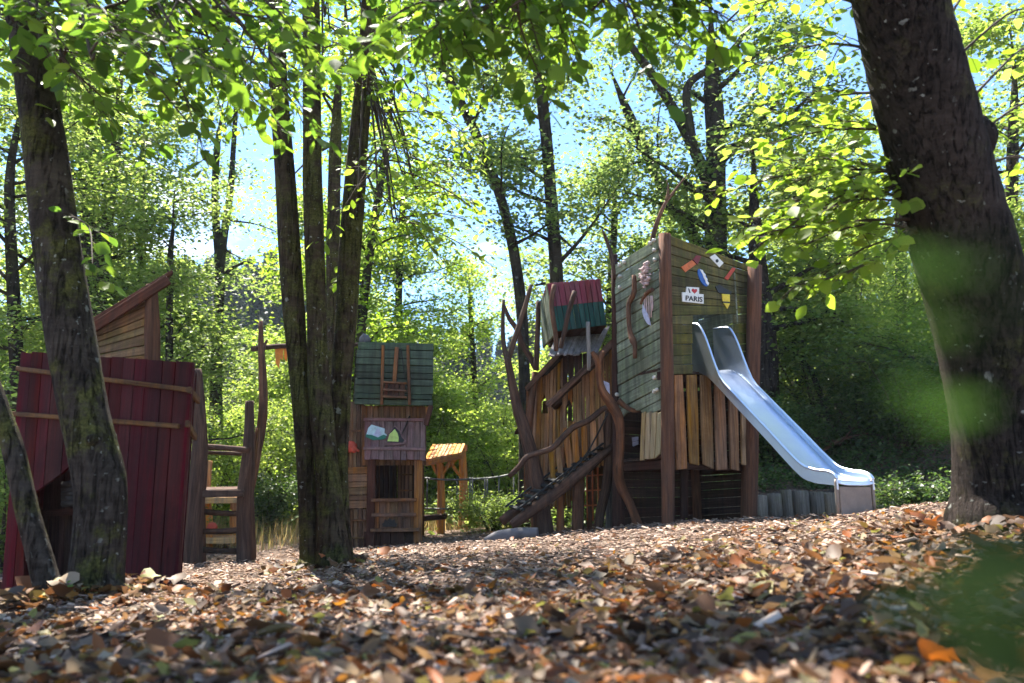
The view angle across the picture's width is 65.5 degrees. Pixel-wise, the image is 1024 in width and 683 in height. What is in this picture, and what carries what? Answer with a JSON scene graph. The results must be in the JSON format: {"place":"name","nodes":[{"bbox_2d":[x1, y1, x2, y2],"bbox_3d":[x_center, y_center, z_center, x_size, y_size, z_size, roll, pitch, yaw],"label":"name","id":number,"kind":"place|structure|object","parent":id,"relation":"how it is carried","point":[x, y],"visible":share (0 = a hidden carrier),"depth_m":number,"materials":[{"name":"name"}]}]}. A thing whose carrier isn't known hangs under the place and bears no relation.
{"place":"outdoors","nodes":[
{"label":"outdoors","id":0,"kind":"place"},
{"bbox_2d":[0,510,508,551],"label":"dry meadow grass","id":1,"kind":"structure","parent":0,"point":[291,532],"depth_m":15.23,"materials":[{"name":"plant"}]},
{"bbox_2d":[0,303,957,654],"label":"ground","id":2,"kind":"structure","parent":0,"point":[658,533],"depth_m":11.70,"materials":[{"name":"brown wood"}]},
{"bbox_2d":[0,409,14,573],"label":"bush","id":3,"kind":"object","parent":2,"relation":"on","point":[4,497],"visible":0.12,"depth_m":10.16,"materials":[{"name":"green plant"}]},
{"bbox_2d":[0,381,74,589],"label":"leaning sapling","id":4,"kind":"object","parent":2,"relation":"on","point":[40,561],"visible":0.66,"depth_m":4.71,"materials":[{"name":"brown plant"}]},
{"bbox_2d":[0,216,136,512],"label":"background tree","id":5,"kind":"object","parent":2,"relation":"on","point":[2,285],"visible":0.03,"depth_m":23.43,"materials":[{"name":"green plant"}]},
{"bbox_2d":[0,309,163,518],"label":"bush","id":6,"kind":"object","parent":2,"relation":"on","point":[2,353],"visible":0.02,"depth_m":14.88,"materials":[{"name":"green plant"}]},
{"bbox_2d":[0,270,200,589],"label":"red hut","id":7,"kind":"object","parent":2,"relation":"on","point":[152,398],"visible":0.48,"depth_m":6.16,"materials":[{"name":"paint"}]},
{"bbox_2d":[0,5,219,512],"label":"woodland tree","id":8,"kind":"object","parent":2,"relation":"on","point":[16,323],"visible":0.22,"depth_m":13.30,"materials":[{"name":"green plant"}]},
{"bbox_2d":[0,34,234,340],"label":"woodland tree","id":9,"kind":"object","parent":2,"relation":"on","point":[154,129],"visible":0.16,"depth_m":19.27,"materials":[{"name":"green plant"}]},
{"bbox_2d":[0,73,239,375],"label":"woodland tree","id":10,"kind":"object","parent":2,"relation":"on","point":[176,187],"visible":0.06,"depth_m":20.52,"materials":[{"name":"green plant"}]},
{"bbox_2d":[0,9,266,346],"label":"woodland tree","id":11,"kind":"object","parent":2,"relation":"on","point":[81,153],"visible":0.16,"depth_m":18.51,"materials":[{"name":"green plant"}]},
{"bbox_2d":[0,0,284,387],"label":"woodland tree","id":12,"kind":"object","parent":2,"relation":"on","point":[8,138],"visible":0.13,"depth_m":17.75,"materials":[{"name":"green plant"}]},
{"bbox_2d":[111,253,235,430],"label":"background tree","id":13,"kind":"object","parent":2,"relation":"on","point":[180,317],"visible":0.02,"depth_m":29.69,"materials":[{"name":"green plant"}]},
{"bbox_2d":[114,246,250,414],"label":"background tree","id":14,"kind":"object","parent":2,"relation":"on","point":[195,357],"visible":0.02,"depth_m":26.45,"materials":[{"name":"green plant"}]},
{"bbox_2d":[105,353,261,496],"bbox_3d":[-8.039,1.976,17.003,5.178,4.366,4.829,6,-13,-26],"label":"bush","id":15,"kind":"object","parent":2,"relation":"on","point":[214,465],"visible":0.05,"depth_m":17.80,"materials":[{"name":"green plant"}]},
{"bbox_2d":[83,162,294,468],"bbox_3d":[-6.328,0.207,16.142,5.626,7.945,4.419,5,-13,-25],"label":"woodland tree","id":16,"kind":"object","parent":2,"relation":"on","point":[176,280],"visible":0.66,"depth_m":16.11,"materials":[{"name":"green plant"}]},
{"bbox_2d":[0,0,382,594],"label":"mossy tree","id":17,"kind":"object","parent":2,"relation":"on","point":[38,68],"visible":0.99,"depth_m":4.85,"materials":[{"name":"green plant"}]},
{"bbox_2d":[195,265,213,360],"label":"conifer","id":18,"kind":"object","parent":2,"relation":"on","point":[206,302],"visible":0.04,"depth_m":105.20,"materials":[{"name":"green plant"}]},
{"bbox_2d":[205,460,236,546],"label":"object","id":19,"kind":"object","parent":2,"relation":"on","point":[211,540],"visible":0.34,"depth_m":13.11,"materials":[{"name":"brown wood"}]},
{"bbox_2d":[200,259,241,408],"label":"conifer","id":20,"kind":"object","parent":2,"relation":"on","point":[228,293],"visible":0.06,"depth_m":81.70,"materials":[{"name":"green plant"}]},
{"bbox_2d":[183,321,267,564],"bbox_3d":[-4.070,1.443,11.169,1.274,3.515,1.121,0,-11,0],"label":"climbing frame","id":21,"kind":"object","parent":2,"relation":"on","point":[196,549],"visible":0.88,"depth_m":10.70,"materials":[{"name":"brown wood"}]},
{"bbox_2d":[207,256,243,345],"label":"conifer","id":22,"kind":"object","parent":2,"relation":"on","point":[239,304],"visible":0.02,"depth_m":88.09,"materials":[{"name":"green plant"}]},
{"bbox_2d":[156,81,324,522],"bbox_3d":[-7.665,-1.148,22.396,5.304,13.235,5.034,0,-11,0],"label":"woodland tree","id":23,"kind":"object","parent":2,"relation":"on","point":[220,249],"visible":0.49,"depth_m":22.24,"materials":[{"name":"green plant"}]},
{"bbox_2d":[191,398,289,526],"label":"bush","id":24,"kind":"object","parent":2,"relation":"on","point":[218,475],"visible":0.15,"depth_m":17.67,"materials":[{"name":"green plant"}]},
{"bbox_2d":[223,268,266,404],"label":"conifer","id":25,"kind":"object","parent":2,"relation":"on","point":[255,273],"visible":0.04,"depth_m":82.82,"materials":[{"name":"green plant"}]},
{"bbox_2d":[223,286,267,413],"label":"conifer","id":26,"kind":"object","parent":2,"relation":"on","point":[252,309],"visible":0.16,"depth_m":74.78,"materials":[{"name":"green plant"}]},
{"bbox_2d":[207,405,287,521],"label":"background tree","id":27,"kind":"object","parent":2,"relation":"on","point":[233,423],"visible":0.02,"depth_m":23.34,"materials":[{"name":"green plant"}]},
{"bbox_2d":[208,410,296,511],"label":"bush","id":28,"kind":"object","parent":2,"relation":"on","point":[229,418],"visible":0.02,"depth_m":20.88,"materials":[{"name":"green plant"}]},
{"bbox_2d":[191,396,314,522],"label":"bush","id":29,"kind":"object","parent":2,"relation":"on","point":[278,456],"visible":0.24,"depth_m":18.03,"materials":[{"name":"green plant"}]},
{"bbox_2d":[215,359,298,524],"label":"bush","id":30,"kind":"object","parent":2,"relation":"on","point":[287,458],"visible":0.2,"depth_m":19.11,"materials":[{"name":"green plant"}]},
{"bbox_2d":[222,320,296,511],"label":"background tree","id":31,"kind":"object","parent":2,"relation":"on","point":[251,392],"visible":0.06,"depth_m":27.09,"materials":[{"name":"green plant"}]},
{"bbox_2d":[222,468,297,534],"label":"bush","id":32,"kind":"object","parent":2,"relation":"on","point":[269,511],"visible":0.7,"depth_m":16.46,"materials":[{"name":"green plant"}]},
{"bbox_2d":[259,251,277,285],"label":"conifer","id":33,"kind":"object","parent":2,"relation":"on","point":[272,255],"visible":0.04,"depth_m":106.92,"materials":[{"name":"green plant"}]},
{"bbox_2d":[254,276,288,407],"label":"conifer","id":34,"kind":"object","parent":2,"relation":"on","point":[277,314],"visible":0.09,"depth_m":75.74,"materials":[{"name":"green plant"}]},
{"bbox_2d":[205,0,414,386],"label":"woodland tree","id":35,"kind":"object","parent":2,"relation":"on","point":[334,178],"visible":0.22,"depth_m":11.10,"materials":[{"name":"green plant"}]},
{"bbox_2d":[203,184,479,508],"bbox_3d":[-5.132,1.064,24.262,9.208,12.096,8.625,2,-12,-10],"label":"background tree","id":36,"kind":"object","parent":2,"relation":"on","point":[407,266],"visible":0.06,"depth_m":24.01,"materials":[{"name":"green plant"}]},
{"bbox_2d":[226,3,478,508],"bbox_3d":[-3.482,-1.636,17.524,5.253,11.702,5.398,3,-12,-15],"label":"woodland tree","id":37,"kind":"object","parent":2,"relation":"on","point":[363,321],"visible":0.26,"depth_m":17.58,"materials":[{"name":"green plant"}]},
{"bbox_2d":[257,282,448,510],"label":"background tree","id":38,"kind":"object","parent":2,"relation":"on","point":[369,328],"visible":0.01,"depth_m":27.43,"materials":[{"name":"green plant"}]},
{"bbox_2d":[268,150,505,443],"bbox_3d":[-3.588,-0.351,24.569,7.423,12.130,6.822,0,-11,0],"label":"woodland tree","id":39,"kind":"object","parent":2,"relation":"on","point":[433,299],"visible":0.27,"depth_m":24.90,"materials":[{"name":"green plant"}]},
{"bbox_2d":[348,333,433,547],"bbox_3d":[-2.355,1.811,14.407,2.010,3.892,2.210,0,-11,0],"label":"green top playhouse","id":40,"kind":"object","parent":2,"relation":"on","point":[387,454],"visible":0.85,"depth_m":13.69,"materials":[{"name":"brown wood"}]},
{"bbox_2d":[250,343,357,351],"bbox_3d":[-3.249,0.091,12.738,0.219,0.638,2.785,-5,-12,22],"label":"pennant pole","id":41,"kind":"object","parent":40,"relation":"attached to","point":[269,347],"visible":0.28,"depth_m":11.90,"materials":[{"name":"brown wood"}]},
{"bbox_2d":[397,465,412,497],"bbox_3d":[-1.917,2.527,14.272,0.274,0.608,0.090,0,-11,0],"label":"inner door","id":42,"kind":"structure","parent":40,"relation":"in","point":[408,476],"depth_m":14.28,"materials":[{"name":"brown wood"}]},
{"bbox_2d":[192,0,606,569],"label":"three stemmed tree","id":43,"kind":"object","parent":2,"relation":"on","point":[321,414],"visible":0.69,"depth_m":7.75,"materials":[{"name":"green plant"}]},
{"bbox_2d":[351,370,499,513],"bbox_3d":[-2.966,2.764,21.105,5.320,4.491,4.586,0,-11,0],"label":"bush","id":44,"kind":"object","parent":2,"relation":"on","point":[442,432],"visible":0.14,"depth_m":21.29,"materials":[{"name":"green plant"}]},
{"bbox_2d":[353,311,507,515],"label":"background tree","id":45,"kind":"object","parent":2,"relation":"on","point":[438,403],"visible":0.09,"depth_m":21.49,"materials":[{"name":"green plant"}]},
{"bbox_2d":[424,443,467,533],"bbox_3d":[-1.367,3.021,16.288,0.855,1.981,1.993,0,-11,0],"label":"timber shelter","id":46,"kind":"object","parent":2,"relation":"on","point":[438,455],"visible":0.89,"depth_m":16.14,"materials":[{"name":"orange wood"}]},
{"bbox_2d":[441,328,461,432],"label":"conifer","id":47,"kind":"object","parent":2,"relation":"on","point":[448,364],"visible":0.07,"depth_m":73.60,"materials":[{"name":"green plant"}]},
{"bbox_2d":[452,324,481,407],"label":"conifer","id":48,"kind":"object","parent":2,"relation":"on","point":[463,366],"visible":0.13,"depth_m":73.54,"materials":[{"name":"green plant"}]},
{"bbox_2d":[424,475,510,528],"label":"bush","id":49,"kind":"object","parent":2,"relation":"on","point":[447,500],"visible":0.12,"depth_m":17.95,"materials":[{"name":"green plant"}]},
{"bbox_2d":[6,271,930,534],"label":"forest undergrowth","id":50,"kind":"object","parent":2,"relation":"on","point":[296,515],"visible":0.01,"depth_m":17.21,"materials":[{"name":"green plant"}]},
{"bbox_2d":[425,359,513,513],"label":"bush","id":51,"kind":"object","parent":2,"relation":"on","point":[472,421],"visible":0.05,"depth_m":22.68,"materials":[{"name":"green plant"}]},
{"bbox_2d":[424,472,517,509],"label":"bridge","id":52,"kind":"structure","parent":2,"relation":"on","point":[472,479],"depth_m":15.74,"materials":[{"name":"brown wood"}]},
{"bbox_2d":[426,401,518,506],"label":"bush","id":53,"kind":"object","parent":2,"relation":"on","point":[469,473],"visible":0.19,"depth_m":21.85,"materials":[{"name":"green plant"}]},
{"bbox_2d":[416,248,535,485],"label":"woodland tree","id":54,"kind":"object","parent":2,"relation":"on","point":[483,326],"visible":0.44,"depth_m":26.55,"materials":[{"name":"green plant"}]},
{"bbox_2d":[445,411,508,510],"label":"background tree","id":55,"kind":"object","parent":2,"relation":"on","point":[478,452],"visible":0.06,"depth_m":22.61,"materials":[{"name":"green plant"}]},
{"bbox_2d":[439,410,518,499],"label":"bush","id":56,"kind":"object","parent":2,"relation":"on","point":[497,470],"visible":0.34,"depth_m":20.51,"materials":[{"name":"green plant"}]},
{"bbox_2d":[0,518,968,669],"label":"fallen twigs","id":57,"kind":"object","parent":2,"relation":"on","point":[652,633],"visible":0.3,"depth_m":2.94,"materials":[{"name":"brown wood"}]},
{"bbox_2d":[476,318,494,394],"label":"conifer","id":58,"kind":"object","parent":2,"relation":"on","point":[487,345],"visible":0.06,"depth_m":106.31,"materials":[{"name":"green plant"}]},
{"bbox_2d":[478,348,496,411],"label":"conifer","id":59,"kind":"object","parent":2,"relation":"on","point":[487,363],"visible":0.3,"depth_m":93.50,"materials":[{"name":"green plant"}]},
{"bbox_2d":[342,0,633,526],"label":"woodland tree","id":60,"kind":"object","parent":2,"relation":"on","point":[520,296],"visible":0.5,"depth_m":16.29,"materials":[{"name":"green plant"}]},
{"bbox_2d":[468,400,517,502],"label":"background tree","id":61,"kind":"object","parent":2,"relation":"on","point":[511,419],"visible":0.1,"depth_m":22.86,"materials":[{"name":"green plant"}]},
{"bbox_2d":[437,479,555,533],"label":"bush","id":62,"kind":"object","parent":2,"relation":"on","point":[492,513],"visible":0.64,"depth_m":15.02,"materials":[{"name":"green plant"}]},
{"bbox_2d":[492,337,506,405],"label":"conifer","id":63,"kind":"object","parent":2,"relation":"on","point":[498,352],"visible":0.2,"depth_m":105.06,"materials":[{"name":"green plant"}]},
{"bbox_2d":[499,348,517,416],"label":"conifer","id":64,"kind":"object","parent":2,"relation":"on","point":[506,395],"visible":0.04,"depth_m":80.22,"materials":[{"name":"green plant"}]},
{"bbox_2d":[436,348,585,498],"bbox_3d":[0.958,2.447,20.347,5.624,4.466,4.130,0,-11,0],"label":"bush","id":65,"kind":"object","parent":2,"relation":"on","point":[511,442],"visible":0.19,"depth_m":19.91,"materials":[{"name":"green plant"}]},
{"bbox_2d":[484,527,538,541],"bbox_3d":[-0.014,2.535,10.353,0.718,0.230,0.203,-2,-12,8],"label":"rock","id":66,"kind":"object","parent":2,"relation":"on","point":[521,533],"visible":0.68,"depth_m":10.28,"materials":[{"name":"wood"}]},
{"bbox_2d":[0,439,1023,682],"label":"wood chips","id":67,"kind":"object","parent":2,"relation":"on","point":[645,528],"visible":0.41,"depth_m":4.79,"materials":[{"name":"brown wood"}]},
{"bbox_2d":[0,489,1023,682],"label":"leaf litter","id":68,"kind":"object","parent":2,"relation":"on","point":[522,623],"visible":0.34,"depth_m":2.71,"materials":[{"name":"brown plant"}]},
{"bbox_2d":[0,509,1023,611],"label":"leaf litter","id":69,"kind":"object","parent":2,"relation":"on","point":[25,592],"visible":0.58,"depth_m":4.56,"materials":[{"name":"brown plant"}]},
{"bbox_2d":[528,320,542,378],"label":"conifer","id":70,"kind":"object","parent":2,"relation":"on","point":[531,338],"visible":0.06,"depth_m":82.43,"materials":[{"name":"green plant"}]},
{"bbox_2d":[411,0,675,525],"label":"woodland tree","id":71,"kind":"object","parent":2,"relation":"on","point":[556,258],"visible":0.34,"depth_m":17.26,"materials":[{"name":"green plant"}]},
{"bbox_2d":[499,279,642,535],"bbox_3d":[0.869,1.091,11.926,2.096,3.754,2.865,0,-11,0],"label":"leaning playhouse","id":72,"kind":"object","parent":2,"relation":"on","point":[559,460],"visible":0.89,"depth_m":11.32,"materials":[{"name":"brown wood"}]},
{"bbox_2d":[503,477,648,529],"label":"bush","id":73,"kind":"object","parent":2,"relation":"on","point":[569,515],"visible":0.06,"depth_m":14.49,"materials":[{"name":"green plant"}]},
{"bbox_2d":[487,122,679,368],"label":"woodland tree","id":74,"kind":"object","parent":2,"relation":"on","point":[612,238],"visible":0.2,"depth_m":19.88,"materials":[{"name":"green plant"}]},
{"bbox_2d":[539,9,777,318],"bbox_3d":[3.717,-1.967,18.290,6.134,11.183,4.759,7,-13,-30],"label":"woodland tree","id":75,"kind":"object","parent":2,"relation":"on","point":[626,111],"visible":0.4,"depth_m":18.29,"materials":[{"name":"green plant"}]},
{"bbox_2d":[604,171,733,320],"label":"background tree","id":76,"kind":"object","parent":2,"relation":"on","point":[648,218],"visible":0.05,"depth_m":24.83,"materials":[{"name":"green plant"}]},
{"bbox_2d":[320,0,1023,529],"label":"overhanging tree","id":77,"kind":"object","parent":2,"relation":"on","point":[938,134],"visible":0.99,"depth_m":4.57,"materials":[{"name":"green plant"}]},
{"bbox_2d":[602,175,761,527],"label":"slide tower","id":78,"kind":"structure","parent":2,"relation":"on","point":[667,303],"depth_m":10.66,"materials":[{"name":"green wood"}]},
{"bbox_2d":[561,0,876,427],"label":"woodland tree","id":79,"kind":"object","parent":2,"relation":"on","point":[711,99],"visible":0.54,"depth_m":16.78,"materials":[{"name":"green plant"}]},
{"bbox_2d":[603,73,914,445],"bbox_3d":[5.250,-0.907,16.078,5.058,8.246,5.990,9,-15,-39],"label":"woodland tree","id":80,"kind":"object","parent":2,"relation":"on","point":[769,366],"visible":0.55,"depth_m":15.34,"materials":[{"name":"green plant"}]},
{"bbox_2d":[682,323,875,515],"bbox_3d":[3.110,0.840,9.681,0.558,2.597,2.505,5,-13,-24],"label":"metal slide","id":81,"kind":"object","parent":2,"relation":"on","point":[725,370],"visible":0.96,"depth_m":9.58,"materials":[{"name":"metal"}]},
{"bbox_2d":[731,235,841,372],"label":"bush","id":82,"kind":"object","parent":2,"relation":"on","point":[768,246],"visible":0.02,"depth_m":19.19,"materials":[{"name":"green plant"}]},
{"bbox_2d":[631,294,950,515],"bbox_3d":[6.807,0.362,15.687,8.589,6.112,11.277,0,-11,0],"label":"ivy ground cover","id":83,"kind":"object","parent":2,"relation":"on","point":[771,475],"visible":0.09,"depth_m":13.30,"materials":[{"name":"green plant"}]},
{"bbox_2d":[822,421,868,451],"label":"dead branch","id":84,"kind":"object","parent":83,"relation":"on","point":[827,447],"visible":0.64,"depth_m":14.00,"materials":[{"name":"brown wood"}]},
{"bbox_2d":[727,144,861,299],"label":"background tree","id":85,"kind":"object","parent":2,"relation":"on","point":[763,170],"visible":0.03,"depth_m":23.85,"materials":[{"name":"green plant"}]},
{"bbox_2d":[759,384,843,467],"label":"bush","id":86,"kind":"object","parent":2,"relation":"on","point":[788,412],"visible":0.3,"depth_m":13.92,"materials":[{"name":"green plant"}]},
{"bbox_2d":[704,484,926,517],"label":"stake wall","id":87,"kind":"structure","parent":2,"relation":"on","point":[783,503],"depth_m":12.26,"materials":[{"name":"wood"}]},
{"bbox_2d":[732,121,902,408],"bbox_3d":[6.389,-0.637,17.597,4.848,7.901,6.342,0,-11,0],"label":"woodland tree","id":88,"kind":"object","parent":2,"relation":"on","point":[787,275],"visible":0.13,"depth_m":16.47,"materials":[{"name":"green plant"}]},
{"bbox_2d":[739,290,915,423],"bbox_3d":[5.921,0.247,15.777,4.164,3.226,4.015,0,-11,0],"label":"bush","id":89,"kind":"object","parent":2,"relation":"on","point":[806,378],"visible":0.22,"depth_m":15.84,"materials":[{"name":"green plant"}]},
{"bbox_2d":[739,223,919,430],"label":"woodland tree","id":90,"kind":"object","parent":2,"relation":"on","point":[784,267],"visible":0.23,"depth_m":15.82,"materials":[{"name":"green plant"}]},
{"bbox_2d":[763,174,913,314],"bbox_3d":[8.125,-2.285,20.293,3.894,3.833,5.488,-9,-15,39],"label":"bush","id":91,"kind":"object","parent":2,"relation":"on","point":[880,226],"visible":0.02,"depth_m":20.20,"materials":[{"name":"green plant"}]},
{"bbox_2d":[771,231,924,343],"bbox_3d":[7.911,-1.232,18.356,4.083,2.948,4.924,0,-11,0],"label":"bush","id":92,"kind":"object","parent":2,"relation":"on","point":[878,285],"visible":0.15,"depth_m":17.60,"materials":[{"name":"green plant"}]},
{"bbox_2d":[793,130,913,295],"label":"background tree","id":93,"kind":"object","parent":2,"relation":"on","point":[853,149],"visible":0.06,"depth_m":24.60,"materials":[{"name":"green plant"}]},
{"bbox_2d":[779,366,940,449],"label":"bush","id":94,"kind":"object","parent":2,"relation":"on","point":[844,410],"visible":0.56,"depth_m":14.33,"materials":[{"name":"green plant"}]},
{"bbox_2d":[776,319,949,448],"bbox_3d":[6.316,0.876,13.432,3.674,2.165,3.602,-8,-14,35],"label":"bush","id":95,"kind":"object","parent":2,"relation":"on","point":[909,425],"visible":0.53,"depth_m":13.54,"materials":[{"name":"green plant"}]},
{"bbox_2d":[769,0,1023,438],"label":"woodland tree","id":96,"kind":"object","parent":2,"relation":"on","point":[1012,132],"visible":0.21,"depth_m":14.47,"materials":[{"name":"green plant"}]},
{"bbox_2d":[864,463,950,508],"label":"bush","id":97,"kind":"object","parent":2,"relation":"on","point":[901,496],"visible":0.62,"depth_m":10.32,"materials":[{"name":"green plant"}]},
{"bbox_2d":[791,82,1023,383],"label":"woodland tree","id":98,"kind":"object","parent":2,"relation":"on","point":[896,276],"visible":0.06,"depth_m":18.72,"materials":[{"name":"green plant"}]},
{"bbox_2d":[866,306,949,433],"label":"bush","id":99,"kind":"object","parent":2,"relation":"on","point":[917,364],"visible":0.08,"depth_m":12.29,"materials":[{"name":"green plant"}]},
{"bbox_2d":[864,242,1023,682],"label":"sapling","id":100,"kind":"object","parent":2,"relation":"on","point":[988,645],"visible":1,"depth_m":0.21,"materials":[{"name":"green plant"}]},
{"bbox_2d":[877,140,1023,289],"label":"background tree","id":101,"kind":"object","parent":2,"relation":"on","point":[1000,151],"depth_m":25.20,"materials":[{"name":"green plant"}]},
{"bbox_2d":[990,60,1023,227],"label":"background tree","id":102,"kind":"object","parent":2,"relation":"on","point":[1022,192],"visible":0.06,"depth_m":25.60,"materials":[{"name":"green plant"}]},
{"bbox_2d":[0,0,1023,372],"label":"sky","id":103,"kind":"structure","parent":0,"point":[849,26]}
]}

